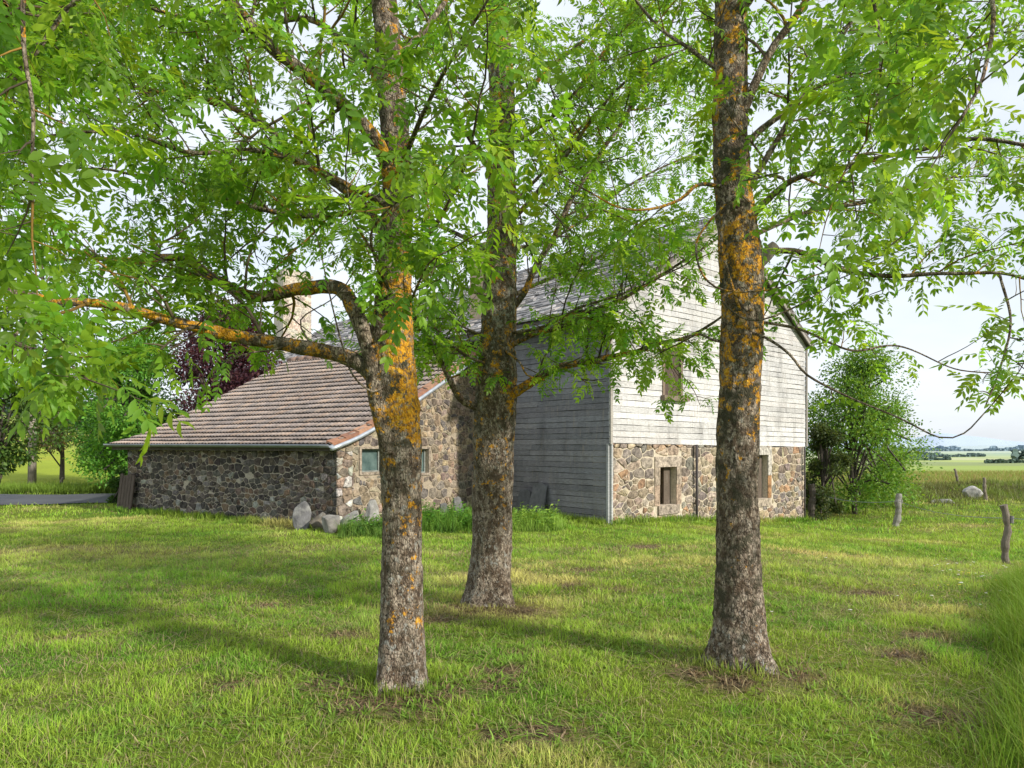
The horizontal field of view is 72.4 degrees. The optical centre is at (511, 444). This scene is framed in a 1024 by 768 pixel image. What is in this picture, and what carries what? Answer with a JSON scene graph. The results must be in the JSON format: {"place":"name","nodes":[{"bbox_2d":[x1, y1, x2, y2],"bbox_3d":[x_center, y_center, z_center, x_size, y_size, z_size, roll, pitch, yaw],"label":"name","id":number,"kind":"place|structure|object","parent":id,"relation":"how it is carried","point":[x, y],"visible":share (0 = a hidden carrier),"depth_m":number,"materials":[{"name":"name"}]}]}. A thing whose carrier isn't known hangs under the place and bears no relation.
{"place":"outdoors","nodes":[
{"label":"outdoors","id":0,"kind":"place"},
{"bbox_2d":[0,493,114,504],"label":"road","id":1,"kind":"structure","parent":0,"point":[15,499],"depth_m":22.99,"materials":[{"name":"grey asphalt"}]},
{"bbox_2d":[104,506,817,703],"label":"edge grass","id":2,"kind":"structure","parent":0,"point":[250,519],"depth_m":15.68,"materials":[{"name":"green plant"}]},
{"bbox_2d":[0,415,1023,767],"bbox_3d":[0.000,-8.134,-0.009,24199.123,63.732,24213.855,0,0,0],"label":"ground","id":3,"kind":"structure","parent":0,"point":[48,467],"depth_m":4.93,"materials":[{"name":"green plant"}]},
{"bbox_2d":[26,300,36,483],"bbox_3d":[-18.807,-1.822,27.500,1.300,7.801,0.300,0,0,0],"label":"utility pole","id":4,"kind":"object","parent":3,"relation":"on","point":[32,471],"depth_m":27.39,"materials":[{"name":"grey wood"}]},
{"bbox_2d":[0,364,84,482],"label":"roadside tree","id":5,"kind":"object","parent":3,"relation":"on","point":[9,456],"visible":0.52,"depth_m":19.95,"materials":[{"name":"green plant"}]},
{"bbox_2d":[6,373,93,479],"bbox_3d":[-21.669,-1.057,33.717,4.523,5.670,4.497,0,0,0],"label":"hawthorn","id":6,"kind":"object","parent":3,"relation":"on","point":[62,466],"visible":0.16,"depth_m":33.65,"materials":[{"name":"green plant"}]},
{"bbox_2d":[56,366,165,477],"bbox_3d":[-17.572,-1.048,30.772,4.251,5.770,4.739,0,0,0],"label":"maple tree","id":7,"kind":"object","parent":3,"relation":"on","point":[78,420],"visible":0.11,"depth_m":29.66,"materials":[{"name":"green plant"}]},
{"bbox_2d":[105,465,127,503],"bbox_3d":[-12.059,1.253,21.521,0.752,1.272,0.975,0,0,0],"label":"roadside bush","id":8,"kind":"object","parent":3,"relation":"on","point":[114,483],"visible":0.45,"depth_m":21.31,"materials":[{"name":"green plant"}]},
{"bbox_2d":[117,474,135,511],"bbox_3d":[-10.324,1.336,18.694,0.750,1.128,0.170,0,0,32],"label":"wooden panel","id":9,"kind":"object","parent":3,"relation":"on","point":[127,490],"visible":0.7,"depth_m":18.67,"materials":[{"name":"brown wood"}]},
{"bbox_2d":[62,320,200,488],"bbox_3d":[-13.902,-1.404,25.969,4.658,6.619,4.847,0,0,0],"label":"maple tree","id":10,"kind":"object","parent":3,"relation":"on","point":[104,460],"visible":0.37,"depth_m":25.09,"materials":[{"name":"green plant"}]},
{"bbox_2d":[163,296,282,417],"bbox_3d":[-10.293,-1.818,25.407,4.549,7.441,4.701,0,0,-40],"label":"copper beech","id":11,"kind":"object","parent":3,"relation":"on","point":[242,374],"visible":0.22,"depth_m":24.51,"materials":[{"name":"purple plant"}]},
{"bbox_2d":[103,345,478,525],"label":"stone shed","id":12,"kind":"structure","parent":3,"relation":"on","point":[282,442],"depth_m":17.30,"materials":[{"name":"grey stone"}]},
{"bbox_2d":[0,0,593,693],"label":"ash tree","id":13,"kind":"object","parent":3,"relation":"on","point":[384,364],"visible":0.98,"depth_m":3.97,"materials":[{"name":"green plant"}]},
{"bbox_2d":[292,501,311,529],"bbox_3d":[-4.363,1.555,14.544,0.382,0.782,0.173,0,-14,-29],"label":"boulder","id":14,"kind":"object","parent":3,"relation":"on","point":[301,517],"visible":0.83,"depth_m":14.50,"materials":[{"name":"grey stone"}]},
{"bbox_2d":[309,512,325,530],"bbox_3d":[-3.999,1.596,14.362,0.355,0.437,0.277,0,0,-28],"label":"boulder","id":15,"kind":"object","parent":3,"relation":"on","point":[316,522],"visible":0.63,"depth_m":14.26,"materials":[{"name":"grey stone"}]},
{"bbox_2d":[321,514,340,533],"bbox_3d":[-3.583,1.615,13.992,0.385,0.440,0.358,0,0,38],"label":"boulder","id":16,"kind":"object","parent":3,"relation":"on","point":[329,522],"visible":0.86,"depth_m":13.85,"materials":[{"name":"grey stone"}]},
{"bbox_2d":[340,510,360,525],"bbox_3d":[-3.281,1.564,14.303,0.336,0.443,0.391,0,0,38],"label":"boulder","id":17,"kind":"object","parent":3,"relation":"on","point":[355,513],"visible":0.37,"depth_m":14.23,"materials":[{"name":"grey stone"}]},
{"bbox_2d":[336,508,381,538],"bbox_3d":[-2.774,1.529,13.554,1.729,0.518,1.682,0,0,0],"label":"nettle patch","id":18,"kind":"object","parent":3,"relation":"on","point":[363,527],"visible":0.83,"depth_m":13.37,"materials":[{"name":"green plant"}]},
{"bbox_2d":[364,500,379,522],"bbox_3d":[-2.984,1.483,14.898,0.318,0.638,0.412,0,0,-16],"label":"boulder","id":19,"kind":"object","parent":3,"relation":"on","point":[372,508],"visible":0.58,"depth_m":14.81,"materials":[{"name":"grey stone"}]},
{"bbox_2d":[0,0,793,608],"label":"ash tree","id":20,"kind":"object","parent":3,"relation":"on","point":[498,392],"visible":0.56,"depth_m":6.89,"materials":[{"name":"green plant"}]},
{"bbox_2d":[439,503,447,513],"bbox_3d":[-1.619,1.645,16.945,0.172,0.497,0.347,0,0,33],"label":"slate slab","id":21,"kind":"object","parent":3,"relation":"on","point":[444,506],"depth_m":16.93,"materials":[{"name":"grey stone"}]},
{"bbox_2d":[422,497,471,533],"bbox_3d":[-1.269,1.454,14.882,2.411,0.708,2.260,0,0,0],"label":"nettle patch","id":22,"kind":"object","parent":3,"relation":"on","point":[443,520],"visible":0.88,"depth_m":14.38,"materials":[{"name":"green plant"}]},
{"bbox_2d":[453,496,463,513],"bbox_3d":[-1.323,1.579,17.251,0.172,0.618,0.327,0,0,38],"label":"slate slab","id":23,"kind":"object","parent":3,"relation":"on","point":[456,500],"depth_m":17.24,"materials":[{"name":"grey stone"}]},
{"bbox_2d":[0,541,1023,767],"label":"lawn thatch","id":24,"kind":"object","parent":3,"relation":"on","point":[517,672],"visible":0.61,"depth_m":5.56,"materials":[{"name":"green plant"}]},
{"bbox_2d":[0,396,1023,462],"bbox_3d":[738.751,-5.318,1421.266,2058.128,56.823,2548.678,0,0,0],"label":"distant hedges","id":25,"kind":"object","parent":3,"relation":"on","point":[1016,455],"visible":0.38,"depth_m":604.36,"materials":[{"name":"green plant"}]},
{"bbox_2d":[3,0,1023,674],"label":"ash tree","id":26,"kind":"object","parent":3,"relation":"on","point":[919,44],"visible":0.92,"depth_m":4.85,"materials":[{"name":"green plant"}]},
{"bbox_2d":[514,489,530,513],"bbox_3d":[0.297,1.479,17.617,0.196,0.735,0.535,0,0,-44],"label":"slate slab","id":27,"kind":"object","parent":3,"relation":"on","point":[524,495],"depth_m":17.62,"materials":[{"name":"grey stone"}]},
{"bbox_2d":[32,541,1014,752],"bbox_3d":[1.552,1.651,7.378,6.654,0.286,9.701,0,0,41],"label":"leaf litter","id":28,"kind":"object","parent":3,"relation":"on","point":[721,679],"visible":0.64,"depth_m":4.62,"materials":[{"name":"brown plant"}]},
{"bbox_2d":[254,219,812,524],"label":"barn","id":29,"kind":"structure","parent":3,"relation":"on","point":[604,456],"depth_m":17.58,"materials":[{"name":"wood"}]},
{"bbox_2d":[661,344,689,401],"bbox_3d":[4.005,-1.781,17.267,1.035,1.388,0.190,0,0,-41],"label":"window frame","id":30,"kind":"structure","parent":29,"relation":"in","point":[665,387],"depth_m":17.30,"materials":[{"name":"beige wood"}]},
{"bbox_2d":[528,482,546,512],"bbox_3d":[0.631,1.384,17.239,0.256,0.938,0.537,0,0,-41],"label":"slate slab","id":31,"kind":"object","parent":3,"relation":"on","point":[538,495],"depth_m":17.23,"materials":[{"name":"grey stone"}]},
{"bbox_2d":[512,499,570,531],"bbox_3d":[0.460,1.527,15.063,1.854,0.562,2.360,0,0,0],"label":"weed patch","id":32,"kind":"object","parent":3,"relation":"on","point":[532,519],"visible":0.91,"depth_m":14.74,"materials":[{"name":"green plant"}]},
{"bbox_2d":[808,484,816,520],"bbox_3d":[9.436,1.871,22.000,0.284,1.319,0.259,0,0,0],"label":"fence post","id":33,"kind":"object","parent":3,"relation":"on","point":[812,502],"visible":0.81,"depth_m":21.92,"materials":[{"name":"grey wood"}]},
{"bbox_2d":[633,556,1008,615],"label":"wild flowers","id":34,"kind":"object","parent":3,"relation":"on","point":[937,590],"visible":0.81,"depth_m":8.64,"materials":[{"name":"plant"}]},
{"bbox_2d":[806,421,856,520],"bbox_3d":[10.007,0.857,22.231,1.623,3.272,1.891,0,0,0],"label":"juniper","id":35,"kind":"object","parent":3,"relation":"on","point":[824,438],"visible":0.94,"depth_m":22.23,"materials":[{"name":"green plant"}]},
{"bbox_2d":[804,337,942,513],"bbox_3d":[11.829,-0.579,24.038,4.886,6.114,4.716,0,0,-23],"label":"elder bush","id":36,"kind":"object","parent":3,"relation":"on","point":[857,374],"visible":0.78,"depth_m":23.35,"materials":[{"name":"green plant"}]},
{"bbox_2d":[843,396,933,506],"bbox_3d":[14.359,0.274,26.850,3.110,4.405,3.214,0,0,0],"label":"elder bush","id":37,"kind":"object","parent":3,"relation":"on","point":[900,457],"visible":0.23,"depth_m":26.45,"materials":[{"name":"green plant"}]},
{"bbox_2d":[892,493,902,526],"bbox_3d":[11.007,1.936,20.004,0.270,1.112,0.223,0,0,0],"label":"fence post","id":38,"kind":"object","parent":3,"relation":"on","point":[898,512],"visible":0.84,"depth_m":19.93,"materials":[{"name":"grey wood"}]},
{"bbox_2d":[932,499,952,502],"bbox_3d":[17.866,2.404,28.956,0.984,0.345,0.533,0,0,-6],"label":"rock","id":39,"kind":"object","parent":3,"relation":"on","point":[945,501],"visible":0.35,"depth_m":28.83,"materials":[{"name":"grey stone"}]},
{"bbox_2d":[953,469,958,481],"bbox_3d":[22.932,1.781,36.000,0.442,1.157,0.154,0,0,-4],"label":"fence post","id":40,"kind":"object","parent":3,"relation":"on","point":[956,475],"visible":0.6,"depth_m":35.96,"materials":[{"name":"grey wood"}]},
{"bbox_2d":[962,486,982,498],"bbox_3d":[20.394,2.169,30.939,0.831,0.733,0.639,0,0,-21],"label":"rock","id":41,"kind":"object","parent":3,"relation":"on","point":[973,490],"visible":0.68,"depth_m":30.79,"materials":[{"name":"grey stone"}]},
{"bbox_2d":[982,477,987,500],"bbox_3d":[20.278,1.966,30.000,0.238,1.162,0.160,0,0,-15],"label":"fence post","id":42,"kind":"object","parent":3,"relation":"on","point":[984,489],"visible":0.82,"depth_m":29.96,"materials":[{"name":"grey wood"}]},
{"bbox_2d":[999,504,1013,563],"bbox_3d":[8.262,1.567,11.705,0.203,1.158,0.143,0,0,14],"label":"fence post","id":43,"kind":"object","parent":3,"relation":"on","point":[1006,536],"visible":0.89,"depth_m":11.66,"materials":[{"name":"grey wood"}]},
{"bbox_2d":[815,493,1023,519],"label":"fence wire","id":44,"kind":"object","parent":43,"relation":"attached to","point":[923,509],"visible":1,"depth_m":17.05,"materials":[{"name":"metal"}]},
{"bbox_2d":[0,469,1023,514],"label":"meadow grass","id":45,"kind":"structure","parent":0,"point":[937,480],"depth_m":31.58,"materials":[{"name":"green plant"}]},
{"bbox_2d":[0,0,1023,441],"label":"sky","id":46,"kind":"structure","parent":0,"point":[941,334],"materials":[{"name":"white"}]},
{"bbox_2d":[829,445,1017,448],"bbox_3d":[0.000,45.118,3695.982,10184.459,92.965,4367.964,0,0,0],"label":"hills","id":47,"kind":"structure","parent":0,"point":[978,446],"depth_m":3432.55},
{"bbox_2d":[842,433,1023,445],"bbox_3d":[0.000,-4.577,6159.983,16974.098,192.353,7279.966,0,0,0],"label":"hills","id":48,"kind":"structure","parent":0,"point":[966,440],"depth_m":5369.75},
{"bbox_2d":[931,560,1023,767],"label":"tall grass","id":49,"kind":"structure","parent":0,"point":[1012,626],"depth_m":4.31,"materials":[{"name":"green plant"}]}
]}

